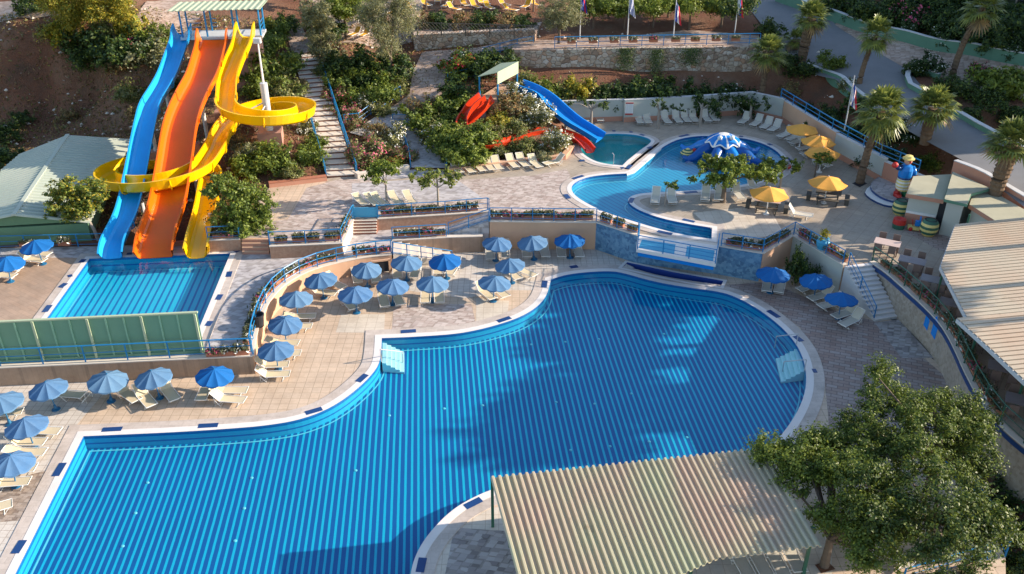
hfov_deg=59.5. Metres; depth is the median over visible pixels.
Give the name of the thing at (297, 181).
planter kerb
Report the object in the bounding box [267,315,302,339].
parasol
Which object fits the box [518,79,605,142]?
blue small slide
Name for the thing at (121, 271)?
slide pool border line
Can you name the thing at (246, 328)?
planter box
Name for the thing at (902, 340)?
paving
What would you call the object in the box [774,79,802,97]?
bush
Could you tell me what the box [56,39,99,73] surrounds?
bush
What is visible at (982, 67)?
bush
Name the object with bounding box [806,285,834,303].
sun lounger
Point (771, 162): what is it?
plaza tree
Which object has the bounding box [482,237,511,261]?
parasol
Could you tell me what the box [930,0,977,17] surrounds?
bush
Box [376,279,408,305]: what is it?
parasol
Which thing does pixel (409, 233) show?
planter box
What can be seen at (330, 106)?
bush
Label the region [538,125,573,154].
bush
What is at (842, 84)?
bush
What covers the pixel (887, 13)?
bush
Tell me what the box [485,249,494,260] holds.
sun lounger
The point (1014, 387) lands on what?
dining chair
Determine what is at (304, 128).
bush
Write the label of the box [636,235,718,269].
waterfall
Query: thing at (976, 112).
bush
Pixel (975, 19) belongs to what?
fan palm
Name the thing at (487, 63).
bush
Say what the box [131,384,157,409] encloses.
sun lounger
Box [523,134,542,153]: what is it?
bush
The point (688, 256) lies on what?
railing
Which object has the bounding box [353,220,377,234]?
terrace steps
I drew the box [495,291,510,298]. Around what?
sun lounger
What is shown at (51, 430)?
sun lounger
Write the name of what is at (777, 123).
sun lounger
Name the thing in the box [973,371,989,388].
planter box
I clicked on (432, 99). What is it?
bush
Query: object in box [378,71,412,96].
bush
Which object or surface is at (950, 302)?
dining table
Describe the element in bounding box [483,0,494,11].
sun lounger
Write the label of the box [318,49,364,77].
bush
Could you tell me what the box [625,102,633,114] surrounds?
notice board
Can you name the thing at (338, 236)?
planter box
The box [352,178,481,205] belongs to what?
paving
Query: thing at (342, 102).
bush
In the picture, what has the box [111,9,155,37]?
bush
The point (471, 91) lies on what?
bush
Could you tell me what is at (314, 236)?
planter box
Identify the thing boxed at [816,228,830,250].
plant pot
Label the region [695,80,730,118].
bush
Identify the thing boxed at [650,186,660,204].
sun lounger
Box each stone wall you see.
[414,28,534,50]
[512,44,762,71]
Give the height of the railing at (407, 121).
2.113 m
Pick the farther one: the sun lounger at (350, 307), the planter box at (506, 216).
the planter box at (506, 216)
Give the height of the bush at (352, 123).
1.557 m
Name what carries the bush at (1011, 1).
on the ground at (814, 88)
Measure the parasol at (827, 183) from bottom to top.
2.160 m
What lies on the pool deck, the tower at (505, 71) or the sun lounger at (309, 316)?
the sun lounger at (309, 316)
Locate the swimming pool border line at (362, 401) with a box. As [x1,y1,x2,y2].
[31,283,800,573]
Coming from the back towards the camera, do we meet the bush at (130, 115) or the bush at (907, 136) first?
the bush at (130, 115)
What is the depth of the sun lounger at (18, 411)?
47.01 m
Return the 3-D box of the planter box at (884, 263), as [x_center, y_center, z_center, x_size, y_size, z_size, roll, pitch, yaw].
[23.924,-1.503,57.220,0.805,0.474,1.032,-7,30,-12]
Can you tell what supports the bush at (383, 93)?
on the ground at (814, 88)
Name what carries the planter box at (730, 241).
on the retaining wall at (731, 261)
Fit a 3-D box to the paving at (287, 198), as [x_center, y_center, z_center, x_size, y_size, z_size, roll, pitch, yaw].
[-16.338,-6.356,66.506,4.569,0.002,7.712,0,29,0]
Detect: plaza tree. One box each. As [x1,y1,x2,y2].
[360,159,402,201]
[408,164,462,205]
[664,180,678,206]
[686,152,787,202]
[759,154,804,187]
[812,151,836,176]
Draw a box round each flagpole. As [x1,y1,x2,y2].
[579,0,587,38]
[627,0,635,38]
[673,0,680,36]
[734,0,742,34]
[844,75,856,130]
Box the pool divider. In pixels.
[626,146,660,175]
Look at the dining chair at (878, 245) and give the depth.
58.27 m
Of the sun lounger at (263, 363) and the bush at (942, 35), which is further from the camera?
the bush at (942, 35)
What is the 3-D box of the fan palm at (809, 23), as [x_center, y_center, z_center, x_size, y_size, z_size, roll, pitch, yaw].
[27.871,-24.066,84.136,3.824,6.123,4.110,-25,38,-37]
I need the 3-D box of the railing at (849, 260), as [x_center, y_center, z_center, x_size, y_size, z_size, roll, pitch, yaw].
[22.074,-0.103,56.427,0.139,3.023,3.482,-8,30,-13]
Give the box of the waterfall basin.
[618,260,726,293]
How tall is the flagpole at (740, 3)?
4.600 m
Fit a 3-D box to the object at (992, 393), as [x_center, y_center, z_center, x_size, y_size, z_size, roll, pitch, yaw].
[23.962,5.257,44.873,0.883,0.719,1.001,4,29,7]
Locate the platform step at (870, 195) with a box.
[865,186,892,207]
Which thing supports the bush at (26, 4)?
on the ground at (814, 88)
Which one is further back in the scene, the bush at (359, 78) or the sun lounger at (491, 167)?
the bush at (359, 78)
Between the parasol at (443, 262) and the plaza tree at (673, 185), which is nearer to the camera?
the parasol at (443, 262)
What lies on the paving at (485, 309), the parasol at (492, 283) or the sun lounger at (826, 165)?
the parasol at (492, 283)
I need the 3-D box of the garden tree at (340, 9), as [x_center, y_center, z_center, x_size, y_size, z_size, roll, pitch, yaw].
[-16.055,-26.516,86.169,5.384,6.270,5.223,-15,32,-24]
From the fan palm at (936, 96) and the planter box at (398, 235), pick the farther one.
the fan palm at (936, 96)
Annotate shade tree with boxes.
[739,420,925,573]
[830,449,1023,573]
[831,350,1010,497]
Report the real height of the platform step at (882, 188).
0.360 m
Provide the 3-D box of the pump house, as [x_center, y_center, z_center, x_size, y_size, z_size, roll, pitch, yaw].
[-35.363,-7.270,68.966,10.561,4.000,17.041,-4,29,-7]
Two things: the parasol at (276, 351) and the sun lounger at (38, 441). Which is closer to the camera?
the sun lounger at (38, 441)
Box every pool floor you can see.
[27,282,803,573]
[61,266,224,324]
[573,143,777,238]
[582,141,646,164]
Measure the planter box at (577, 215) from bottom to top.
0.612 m
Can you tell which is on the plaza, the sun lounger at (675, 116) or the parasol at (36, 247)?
the sun lounger at (675, 116)
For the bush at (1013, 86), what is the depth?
74.27 m
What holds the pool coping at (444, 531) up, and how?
on the pool deck
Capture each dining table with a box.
[873,237,900,256]
[898,254,926,275]
[920,273,946,295]
[939,296,957,308]
[987,359,1018,383]
[1004,391,1023,406]
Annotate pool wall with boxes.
[16,271,805,573]
[48,254,229,317]
[572,136,781,238]
[581,134,650,149]
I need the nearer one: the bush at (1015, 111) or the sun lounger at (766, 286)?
the sun lounger at (766, 286)
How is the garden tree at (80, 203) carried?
on the ground at (814, 88)
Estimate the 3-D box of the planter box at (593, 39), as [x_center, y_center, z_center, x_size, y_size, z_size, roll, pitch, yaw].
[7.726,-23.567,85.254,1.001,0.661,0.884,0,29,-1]
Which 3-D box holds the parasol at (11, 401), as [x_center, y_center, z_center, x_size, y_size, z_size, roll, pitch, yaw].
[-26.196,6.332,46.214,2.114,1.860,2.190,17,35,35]
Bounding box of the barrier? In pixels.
[352,204,377,217]
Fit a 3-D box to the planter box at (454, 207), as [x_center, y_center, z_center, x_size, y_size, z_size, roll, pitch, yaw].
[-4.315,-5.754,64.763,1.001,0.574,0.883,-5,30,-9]
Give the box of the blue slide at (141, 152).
[97,23,191,258]
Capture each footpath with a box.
[0,1,54,21]
[137,0,219,32]
[288,26,310,53]
[350,107,406,136]
[378,111,445,167]
[393,41,516,106]
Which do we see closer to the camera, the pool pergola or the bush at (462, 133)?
the pool pergola
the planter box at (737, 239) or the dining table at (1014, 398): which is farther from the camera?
the planter box at (737, 239)
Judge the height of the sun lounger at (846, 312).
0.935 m
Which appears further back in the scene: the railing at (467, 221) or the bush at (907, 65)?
the bush at (907, 65)
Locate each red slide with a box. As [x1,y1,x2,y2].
[456,92,595,152]
[468,95,493,124]
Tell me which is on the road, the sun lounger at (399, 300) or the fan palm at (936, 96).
the fan palm at (936, 96)
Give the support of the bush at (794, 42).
on the ground at (814, 88)
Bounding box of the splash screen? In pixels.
[0,311,204,363]
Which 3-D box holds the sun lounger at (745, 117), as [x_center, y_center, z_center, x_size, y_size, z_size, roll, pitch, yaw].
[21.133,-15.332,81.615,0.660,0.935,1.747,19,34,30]
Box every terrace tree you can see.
[564,0,629,28]
[607,0,646,28]
[636,0,686,27]
[661,0,728,29]
[693,0,761,26]
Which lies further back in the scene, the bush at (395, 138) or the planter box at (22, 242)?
the bush at (395, 138)
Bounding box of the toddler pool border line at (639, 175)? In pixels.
[574,144,777,238]
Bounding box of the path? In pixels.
[512,30,759,51]
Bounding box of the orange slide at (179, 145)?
[132,28,227,258]
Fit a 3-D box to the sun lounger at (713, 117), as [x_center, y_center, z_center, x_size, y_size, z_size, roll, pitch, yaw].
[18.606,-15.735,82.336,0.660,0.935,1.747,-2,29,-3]
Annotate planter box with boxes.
[18,239,31,246]
[56,235,71,245]
[204,345,221,356]
[211,229,224,238]
[219,229,232,237]
[219,344,235,356]
[232,342,248,355]
[237,330,251,344]
[242,324,253,335]
[244,320,255,328]
[247,297,262,308]
[247,304,258,314]
[251,292,263,303]
[253,286,269,300]
[263,284,274,294]
[265,279,276,291]
[272,271,283,285]
[274,234,287,243]
[275,267,291,278]
[285,263,298,274]
[290,231,304,242]
[297,260,307,272]
[301,257,315,268]
[306,231,319,241]
[313,252,326,265]
[323,231,337,240]
[325,252,337,262]
[336,220,349,229]
[336,228,346,238]
[341,213,351,223]
[351,244,365,256]
[365,245,378,254]
[378,244,391,252]
[380,207,392,216]
[393,205,405,215]
[393,229,406,237]
[402,206,414,214]
[404,227,415,237]
[413,228,424,236]
[415,205,427,213]
[421,226,434,236]
[425,204,437,213]
[434,228,445,235]
[436,205,447,212]
[446,203,458,211]
[456,201,469,211]
[468,201,478,210]
[490,209,502,218]
[501,209,513,218]
[513,211,524,218]
[523,209,536,218]
[530,209,542,219]
[543,209,555,219]
[552,211,564,219]
[563,211,574,219]
[567,37,576,43]
[571,211,582,219]
[581,209,594,219]
[588,37,597,42]
[600,212,612,223]
[609,36,618,42]
[612,216,625,227]
[627,223,637,232]
[628,35,638,42]
[649,35,658,41]
[670,36,680,41]
[691,36,699,41]
[711,34,721,40]
[726,237,738,245]
[731,35,740,40]
[731,236,744,247]
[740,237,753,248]
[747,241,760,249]
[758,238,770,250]
[766,233,777,246]
[776,231,785,241]
[779,228,791,237]
[796,228,810,240]
[806,232,818,245]
[825,244,839,256]
[836,251,850,261]
[880,259,892,269]
[891,266,904,277]
[897,272,912,285]
[911,283,921,294]
[918,288,934,303]
[927,300,941,311]
[936,308,951,321]
[945,319,959,332]
[952,329,967,343]
[956,337,972,352]
[962,348,977,364]
[966,359,985,376]
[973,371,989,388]
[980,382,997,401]
[989,399,1006,414]
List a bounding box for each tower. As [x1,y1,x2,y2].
[166,0,267,90]
[478,61,524,112]
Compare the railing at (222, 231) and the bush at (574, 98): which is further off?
the bush at (574, 98)
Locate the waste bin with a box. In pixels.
[251,311,263,327]
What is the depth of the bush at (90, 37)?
83.85 m
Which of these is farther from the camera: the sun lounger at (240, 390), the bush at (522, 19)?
the bush at (522, 19)
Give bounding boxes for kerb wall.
[775,0,1023,65]
[806,61,865,98]
[904,69,1023,148]
[951,159,1023,208]
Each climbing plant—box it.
[611,48,637,70]
[644,49,668,73]
[672,48,712,66]
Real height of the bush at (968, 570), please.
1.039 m
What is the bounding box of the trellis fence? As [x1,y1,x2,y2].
[416,22,538,37]
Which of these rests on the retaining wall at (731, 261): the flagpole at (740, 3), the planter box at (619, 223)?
the planter box at (619, 223)
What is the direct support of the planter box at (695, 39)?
attached to the railing at (685, 39)
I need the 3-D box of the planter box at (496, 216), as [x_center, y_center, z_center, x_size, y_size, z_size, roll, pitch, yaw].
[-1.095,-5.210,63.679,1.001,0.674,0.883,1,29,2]
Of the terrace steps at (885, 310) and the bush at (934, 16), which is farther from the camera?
the bush at (934, 16)
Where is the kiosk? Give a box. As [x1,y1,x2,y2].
[904,171,1023,236]
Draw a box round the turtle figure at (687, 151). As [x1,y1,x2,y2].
[680,148,695,155]
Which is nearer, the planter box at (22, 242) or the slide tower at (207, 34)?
the planter box at (22, 242)
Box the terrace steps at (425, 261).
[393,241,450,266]
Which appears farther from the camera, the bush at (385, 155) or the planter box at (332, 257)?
the bush at (385, 155)
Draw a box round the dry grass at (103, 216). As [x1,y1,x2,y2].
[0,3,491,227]
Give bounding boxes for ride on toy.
[907,216,921,230]
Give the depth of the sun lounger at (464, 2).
94.75 m
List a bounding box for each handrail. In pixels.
[380,349,402,362]
[774,333,798,347]
[782,359,806,371]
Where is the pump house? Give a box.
[0,134,129,245]
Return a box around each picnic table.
[745,197,788,215]
[806,188,849,207]
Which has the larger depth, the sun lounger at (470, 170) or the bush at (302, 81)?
the bush at (302, 81)
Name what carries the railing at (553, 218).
on the retaining wall at (731, 261)
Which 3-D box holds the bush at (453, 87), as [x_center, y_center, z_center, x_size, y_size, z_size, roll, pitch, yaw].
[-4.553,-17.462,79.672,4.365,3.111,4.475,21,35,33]
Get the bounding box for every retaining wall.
[0,355,255,385]
[209,237,241,251]
[248,252,391,372]
[269,241,342,258]
[338,219,353,254]
[378,209,489,229]
[392,234,482,240]
[490,219,595,248]
[559,98,623,122]
[595,221,762,280]
[623,91,784,121]
[759,235,792,280]
[781,100,838,149]
[789,235,846,291]
[833,133,887,178]
[870,261,1023,500]
[881,160,924,183]
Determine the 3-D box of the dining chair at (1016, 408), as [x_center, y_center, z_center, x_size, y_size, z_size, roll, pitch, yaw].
[24.225,6.005,43.401,0.460,0.970,0.470,10,31,17]
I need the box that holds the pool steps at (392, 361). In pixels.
[382,343,404,373]
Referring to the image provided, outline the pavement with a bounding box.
[835,23,1023,98]
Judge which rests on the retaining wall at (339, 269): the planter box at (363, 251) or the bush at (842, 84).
the planter box at (363, 251)
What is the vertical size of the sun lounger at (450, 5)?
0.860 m
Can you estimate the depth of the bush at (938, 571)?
37.22 m
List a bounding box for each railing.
[0,233,101,248]
[0,338,253,365]
[205,226,240,237]
[248,240,391,350]
[267,205,353,244]
[310,117,326,175]
[323,66,356,170]
[343,86,400,122]
[377,197,488,217]
[391,224,446,239]
[392,114,446,167]
[392,242,451,257]
[402,134,410,167]
[448,209,488,234]
[482,36,533,53]
[490,207,638,234]
[554,33,760,47]
[637,223,719,263]
[721,222,845,263]
[780,88,920,170]
[847,252,876,317]
[872,247,1023,443]
[904,548,991,573]
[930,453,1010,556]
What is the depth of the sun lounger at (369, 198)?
66.11 m
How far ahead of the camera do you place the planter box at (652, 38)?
85.46 m
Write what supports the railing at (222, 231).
on the retaining wall at (225, 244)
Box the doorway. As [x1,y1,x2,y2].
[936,202,946,228]
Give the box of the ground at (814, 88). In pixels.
[0,0,1023,573]
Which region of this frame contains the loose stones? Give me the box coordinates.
[0,5,833,202]
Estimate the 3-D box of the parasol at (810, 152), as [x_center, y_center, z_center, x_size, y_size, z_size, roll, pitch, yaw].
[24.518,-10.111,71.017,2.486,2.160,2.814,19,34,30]
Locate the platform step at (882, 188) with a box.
[870,177,908,202]
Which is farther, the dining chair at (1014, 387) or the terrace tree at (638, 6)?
the terrace tree at (638, 6)
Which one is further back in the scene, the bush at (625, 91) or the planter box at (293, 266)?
the bush at (625, 91)
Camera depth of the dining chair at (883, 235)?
59.80 m
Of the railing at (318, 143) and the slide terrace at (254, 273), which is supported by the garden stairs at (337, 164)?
the railing at (318, 143)
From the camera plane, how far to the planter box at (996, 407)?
43.94 m
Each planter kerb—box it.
[132,240,183,247]
[268,174,326,187]
[354,164,409,178]
[449,145,573,172]
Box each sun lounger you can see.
[0,272,17,279]
[0,407,23,419]
[0,443,47,459]
[0,476,31,490]
[0,498,12,514]
[3,436,47,447]
[16,251,47,265]
[22,242,52,257]
[27,463,38,475]
[35,426,62,438]
[59,390,92,403]
[116,385,142,404]
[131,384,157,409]
[159,381,181,402]
[194,387,209,400]
[208,386,248,396]
[209,388,246,407]
[255,354,289,369]
[255,364,290,381]
[264,335,299,345]
[282,311,315,321]
[292,349,301,359]
[302,323,312,331]
[311,289,337,297]
[326,270,347,290]
[338,289,358,311]
[348,26,361,38]
[351,192,369,206]
[351,267,362,283]
[357,26,369,38]
[362,191,381,206]
[369,191,387,206]
[371,275,380,283]
[377,291,389,307]
[387,190,403,205]
[391,295,405,306]
[392,258,402,278]
[401,189,416,204]
[408,258,421,278]
[420,291,430,303]
[433,255,442,273]
[434,291,443,303]
[444,255,461,275]
[446,1,460,9]
[450,159,464,172]
[460,0,469,5]
[465,160,476,174]
[470,0,481,7]
[475,162,486,172]
[475,280,497,301]
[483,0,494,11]
[485,157,496,171]
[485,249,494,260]
[491,155,504,170]
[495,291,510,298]
[500,239,509,258]
[501,2,518,12]
[505,153,520,169]
[506,272,521,280]
[515,152,530,167]
[519,268,537,278]
[520,0,531,8]
[521,250,531,257]
[527,153,543,169]
[539,245,549,257]
[542,152,564,167]
[556,246,565,256]
[572,246,584,257]
[635,115,643,124]
[643,113,651,124]
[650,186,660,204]
[660,110,671,124]
[666,187,676,204]
[672,110,682,123]
[680,109,691,123]
[688,109,698,121]
[700,183,710,201]
[702,109,711,121]
[709,108,719,120]
[714,183,722,201]
[730,555,755,573]
[731,182,746,200]
[737,111,749,125]
[746,178,759,189]
[747,553,774,573]
[749,113,763,127]
[760,116,773,130]
[761,281,772,292]
[762,551,791,573]
[767,118,781,132]
[773,283,785,293]
[776,124,791,139]
[781,548,808,572]
[784,135,798,141]
[788,136,805,146]
[789,203,813,219]
[795,145,810,152]
[795,285,819,294]
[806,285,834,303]
[812,160,832,168]
[816,291,841,311]
[830,303,858,320]
[837,306,865,328]
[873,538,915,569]
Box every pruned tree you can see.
[564,95,609,122]
[650,96,685,128]
[693,98,722,126]
[730,94,771,122]
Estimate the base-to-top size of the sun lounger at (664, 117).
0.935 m
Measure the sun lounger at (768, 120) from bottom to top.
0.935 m
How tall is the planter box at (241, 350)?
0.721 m
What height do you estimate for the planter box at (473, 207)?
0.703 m
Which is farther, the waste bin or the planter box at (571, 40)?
the planter box at (571, 40)
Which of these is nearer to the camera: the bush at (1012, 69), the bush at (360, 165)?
the bush at (360, 165)
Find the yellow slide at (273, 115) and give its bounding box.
[93,22,315,258]
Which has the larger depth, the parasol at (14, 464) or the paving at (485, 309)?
the paving at (485, 309)
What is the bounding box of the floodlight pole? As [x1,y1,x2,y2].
[253,37,263,82]
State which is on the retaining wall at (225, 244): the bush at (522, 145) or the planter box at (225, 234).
the planter box at (225, 234)
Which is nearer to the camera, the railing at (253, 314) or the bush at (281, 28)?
the railing at (253, 314)
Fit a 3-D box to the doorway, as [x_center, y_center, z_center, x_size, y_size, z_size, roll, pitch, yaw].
[29.858,-4.863,61.790,1.058,2.000,0.100,14,32,23]
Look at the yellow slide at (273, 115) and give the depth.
68.95 m
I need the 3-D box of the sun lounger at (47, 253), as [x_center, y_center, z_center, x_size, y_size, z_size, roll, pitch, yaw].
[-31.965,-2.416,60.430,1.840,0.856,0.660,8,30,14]
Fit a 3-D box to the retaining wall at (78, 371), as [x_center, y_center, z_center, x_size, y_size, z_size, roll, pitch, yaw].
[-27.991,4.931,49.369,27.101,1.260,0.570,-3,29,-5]
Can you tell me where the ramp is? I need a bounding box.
[447,212,488,240]
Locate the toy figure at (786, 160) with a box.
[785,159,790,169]
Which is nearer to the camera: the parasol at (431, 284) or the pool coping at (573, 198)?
the parasol at (431, 284)
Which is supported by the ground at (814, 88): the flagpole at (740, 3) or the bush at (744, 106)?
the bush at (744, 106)
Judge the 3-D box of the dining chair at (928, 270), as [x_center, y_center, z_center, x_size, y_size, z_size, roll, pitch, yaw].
[25.705,-0.662,55.330,0.460,0.970,0.470,9,30,15]
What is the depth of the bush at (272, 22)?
87.38 m
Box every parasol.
[0,256,25,283]
[0,391,24,426]
[0,450,35,488]
[4,414,48,446]
[19,239,53,265]
[28,378,68,411]
[86,370,128,403]
[134,367,172,399]
[195,366,233,398]
[257,340,293,369]
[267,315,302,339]
[279,291,312,312]
[304,272,336,299]
[337,286,372,314]
[351,262,381,287]
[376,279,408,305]
[391,255,421,281]
[416,275,448,303]
[429,254,460,279]
[478,275,510,302]
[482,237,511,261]
[495,258,524,284]
[517,235,547,260]
[554,234,584,258]
[750,186,788,214]
[756,267,789,293]
[786,123,817,147]
[799,273,832,300]
[801,135,835,160]
[804,146,840,172]
[808,176,847,203]
[824,291,858,319]
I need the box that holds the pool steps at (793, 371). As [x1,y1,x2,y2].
[776,349,804,382]
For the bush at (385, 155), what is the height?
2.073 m
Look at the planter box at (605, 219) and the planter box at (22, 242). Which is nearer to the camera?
the planter box at (22, 242)
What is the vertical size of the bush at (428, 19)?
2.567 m
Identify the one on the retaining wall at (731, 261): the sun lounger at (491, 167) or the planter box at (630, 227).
the planter box at (630, 227)
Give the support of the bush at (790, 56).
on the ground at (814, 88)
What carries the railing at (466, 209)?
on the retaining wall at (389, 222)
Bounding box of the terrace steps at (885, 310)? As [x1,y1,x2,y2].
[840,263,896,320]
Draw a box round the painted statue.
[892,154,916,197]
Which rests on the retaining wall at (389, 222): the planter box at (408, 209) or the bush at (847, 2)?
the planter box at (408, 209)
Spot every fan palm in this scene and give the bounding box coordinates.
[745,33,788,93]
[791,0,831,63]
[851,84,911,183]
[855,13,898,83]
[905,83,961,145]
[949,0,1007,74]
[975,115,1023,196]
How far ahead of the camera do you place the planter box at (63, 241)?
61.39 m
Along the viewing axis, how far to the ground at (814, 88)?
86.14 m
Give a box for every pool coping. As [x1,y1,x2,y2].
[0,265,824,573]
[33,250,242,349]
[560,133,793,243]
[573,130,659,168]
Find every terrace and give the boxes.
[0,226,482,363]
[313,0,423,47]
[410,22,541,47]
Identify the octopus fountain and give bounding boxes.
[680,132,763,171]
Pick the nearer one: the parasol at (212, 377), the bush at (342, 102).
the parasol at (212, 377)
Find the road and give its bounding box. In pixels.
[752,0,1023,205]
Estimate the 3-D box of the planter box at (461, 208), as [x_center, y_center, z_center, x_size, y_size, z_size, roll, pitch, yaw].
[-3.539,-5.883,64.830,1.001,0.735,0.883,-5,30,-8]
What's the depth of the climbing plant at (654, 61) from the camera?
85.17 m
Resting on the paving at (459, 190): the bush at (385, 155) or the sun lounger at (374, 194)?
the sun lounger at (374, 194)
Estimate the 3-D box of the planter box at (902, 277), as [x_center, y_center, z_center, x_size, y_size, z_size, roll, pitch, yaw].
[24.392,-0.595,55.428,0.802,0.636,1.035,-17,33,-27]
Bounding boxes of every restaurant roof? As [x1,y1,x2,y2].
[935,214,1023,316]
[955,312,1023,404]
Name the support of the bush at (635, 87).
on the ground at (814, 88)
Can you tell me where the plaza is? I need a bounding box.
[210,115,1023,437]
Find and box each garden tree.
[32,0,101,45]
[41,173,110,240]
[82,0,137,38]
[198,171,280,241]
[296,0,337,60]
[315,0,369,39]
[346,0,425,71]
[533,0,589,43]
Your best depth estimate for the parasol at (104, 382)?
47.39 m
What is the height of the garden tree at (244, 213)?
6.564 m
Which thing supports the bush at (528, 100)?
on the ground at (814, 88)
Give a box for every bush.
[0,120,24,146]
[0,144,25,170]
[6,109,36,129]
[10,0,46,16]
[32,15,83,50]
[32,19,55,43]
[55,105,80,121]
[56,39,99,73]
[58,26,112,62]
[83,22,149,71]
[86,20,128,44]
[95,53,126,75]
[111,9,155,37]
[111,76,146,103]
[121,26,153,49]
[122,28,166,70]
[124,105,136,122]
[133,21,170,51]
[169,78,180,93]
[225,153,265,183]
[228,128,247,146]
[229,139,259,161]
[237,45,307,85]
[237,72,292,99]
[240,140,273,162]
[252,137,297,179]
[258,15,292,45]
[258,16,278,29]
[263,30,289,59]
[268,65,309,96]
[274,9,301,34]
[275,48,306,76]
[278,158,307,179]
[290,138,332,170]
[293,77,311,90]
[293,117,319,135]
[298,131,329,149]
[307,39,348,62]
[309,16,349,44]
[310,59,336,76]
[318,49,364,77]
[320,70,353,91]
[320,84,347,103]
[322,103,338,111]
[331,93,355,109]
[333,102,364,121]
[339,44,387,75]
[341,72,372,93]
[342,82,377,107]
[343,115,365,131]
[343,130,388,167]
[346,58,403,89]
[348,154,373,170]
[351,91,383,113]
[358,118,391,142]
[364,80,403,106]
[367,50,415,82]
[368,99,395,116]
[370,117,410,150]
[370,140,395,161]
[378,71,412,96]
[386,151,404,163]
[387,144,419,163]
[393,99,438,136]
[395,64,414,81]
[397,92,439,118]
[411,8,438,29]
[414,114,443,144]
[417,122,441,143]
[421,95,453,119]
[423,120,464,155]
[424,120,490,158]
[427,10,457,29]
[428,110,466,130]
[429,86,471,117]
[432,46,474,83]
[435,140,478,163]
[436,69,484,107]
[441,141,487,170]
[447,44,488,77]
[449,10,475,30]
[453,120,500,144]
[458,140,495,164]
[462,85,478,98]
[464,44,506,81]
[468,8,500,29]
[469,118,511,137]
[485,109,512,127]
[486,45,521,78]
[486,90,530,117]
[487,135,515,158]
[488,123,512,142]
[490,8,519,28]
[494,85,518,105]
[503,81,540,110]
[504,66,543,84]
[505,116,529,137]
[505,133,534,157]
[507,12,537,28]
[515,92,556,118]
[516,103,539,126]
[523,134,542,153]
[524,102,556,131]
[528,148,557,165]
[529,73,562,97]
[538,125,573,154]
[544,75,575,99]
[556,72,597,99]
[561,86,580,99]
[579,90,601,98]
[581,75,615,104]
[600,81,634,112]
[611,76,656,97]
[622,91,643,98]
[627,72,678,97]
[650,71,696,100]
[682,77,713,117]
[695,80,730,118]
[718,81,758,119]
[753,16,789,38]
[773,47,805,70]
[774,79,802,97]
[779,58,818,80]
[783,28,802,50]
[785,241,808,285]
[797,100,818,114]
[801,259,822,275]
[813,48,850,72]
[815,102,847,124]
[820,0,851,13]
[835,122,867,141]
[836,0,871,11]
[836,76,856,92]
[836,91,866,115]
[841,0,886,22]
[848,148,873,168]
[855,137,907,164]
[862,0,917,28]
[874,0,919,7]
[877,116,919,147]
[889,0,930,30]
[897,11,934,34]
[898,57,930,77]
[905,48,951,75]
[910,0,1023,9]
[914,0,946,18]
[915,150,944,174]
[919,0,960,27]
[924,22,961,51]
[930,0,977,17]
[931,5,979,42]
[931,70,960,95]
[931,565,955,573]
[944,74,985,103]
[956,560,993,573]
[957,105,988,122]
[962,14,1021,55]
[963,61,1023,101]
[965,61,992,78]
[968,83,1010,115]
[983,3,1023,45]
[988,470,1023,519]
[991,513,1023,551]
[996,103,1023,127]
[1001,30,1023,61]
[1001,532,1023,573]
[1002,0,1023,20]
[1008,63,1023,78]
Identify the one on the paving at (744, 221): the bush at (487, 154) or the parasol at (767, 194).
the parasol at (767, 194)
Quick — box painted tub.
[892,216,906,229]
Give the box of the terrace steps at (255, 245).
[241,238,269,253]
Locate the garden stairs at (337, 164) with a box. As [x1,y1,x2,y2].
[297,53,354,177]
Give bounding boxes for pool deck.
[22,247,1005,573]
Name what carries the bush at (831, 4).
on the ground at (814, 88)
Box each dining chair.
[875,243,882,256]
[879,231,886,247]
[886,246,895,258]
[893,234,900,250]
[899,261,907,271]
[903,248,911,263]
[912,264,921,277]
[918,251,925,267]
[920,280,929,288]
[924,267,933,284]
[934,284,945,297]
[939,305,949,315]
[944,290,951,297]
[955,308,962,319]
[988,370,1001,385]
[1004,374,1017,389]
[1004,404,1020,421]
[1008,383,1020,393]
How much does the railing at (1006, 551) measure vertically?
1.028 m
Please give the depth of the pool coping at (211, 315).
56.75 m
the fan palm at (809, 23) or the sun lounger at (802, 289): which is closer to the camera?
the sun lounger at (802, 289)
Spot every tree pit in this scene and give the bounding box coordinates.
[815,564,834,572]
[852,182,866,186]
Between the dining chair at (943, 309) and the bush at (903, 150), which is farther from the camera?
the bush at (903, 150)
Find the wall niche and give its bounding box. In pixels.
[371,258,390,272]
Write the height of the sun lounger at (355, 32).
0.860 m
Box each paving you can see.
[0,258,76,319]
[0,382,102,556]
[0,471,44,521]
[247,169,598,243]
[261,181,325,220]
[336,314,384,332]
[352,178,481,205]
[362,170,443,179]
[380,250,633,297]
[392,304,474,328]
[435,507,831,573]
[445,528,515,573]
[476,298,508,320]
[694,205,781,241]
[727,282,952,458]
[875,320,932,357]
[902,215,949,250]
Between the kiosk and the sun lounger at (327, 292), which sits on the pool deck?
the sun lounger at (327, 292)
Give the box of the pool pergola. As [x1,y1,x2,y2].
[491,448,821,573]
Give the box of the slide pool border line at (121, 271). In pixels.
[64,267,223,316]
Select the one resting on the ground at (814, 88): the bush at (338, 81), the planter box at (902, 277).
the bush at (338, 81)
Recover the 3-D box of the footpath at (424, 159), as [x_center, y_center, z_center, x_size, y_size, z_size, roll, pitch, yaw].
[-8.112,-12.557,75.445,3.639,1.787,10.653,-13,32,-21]
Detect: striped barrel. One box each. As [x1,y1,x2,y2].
[892,198,907,215]
[920,217,938,236]

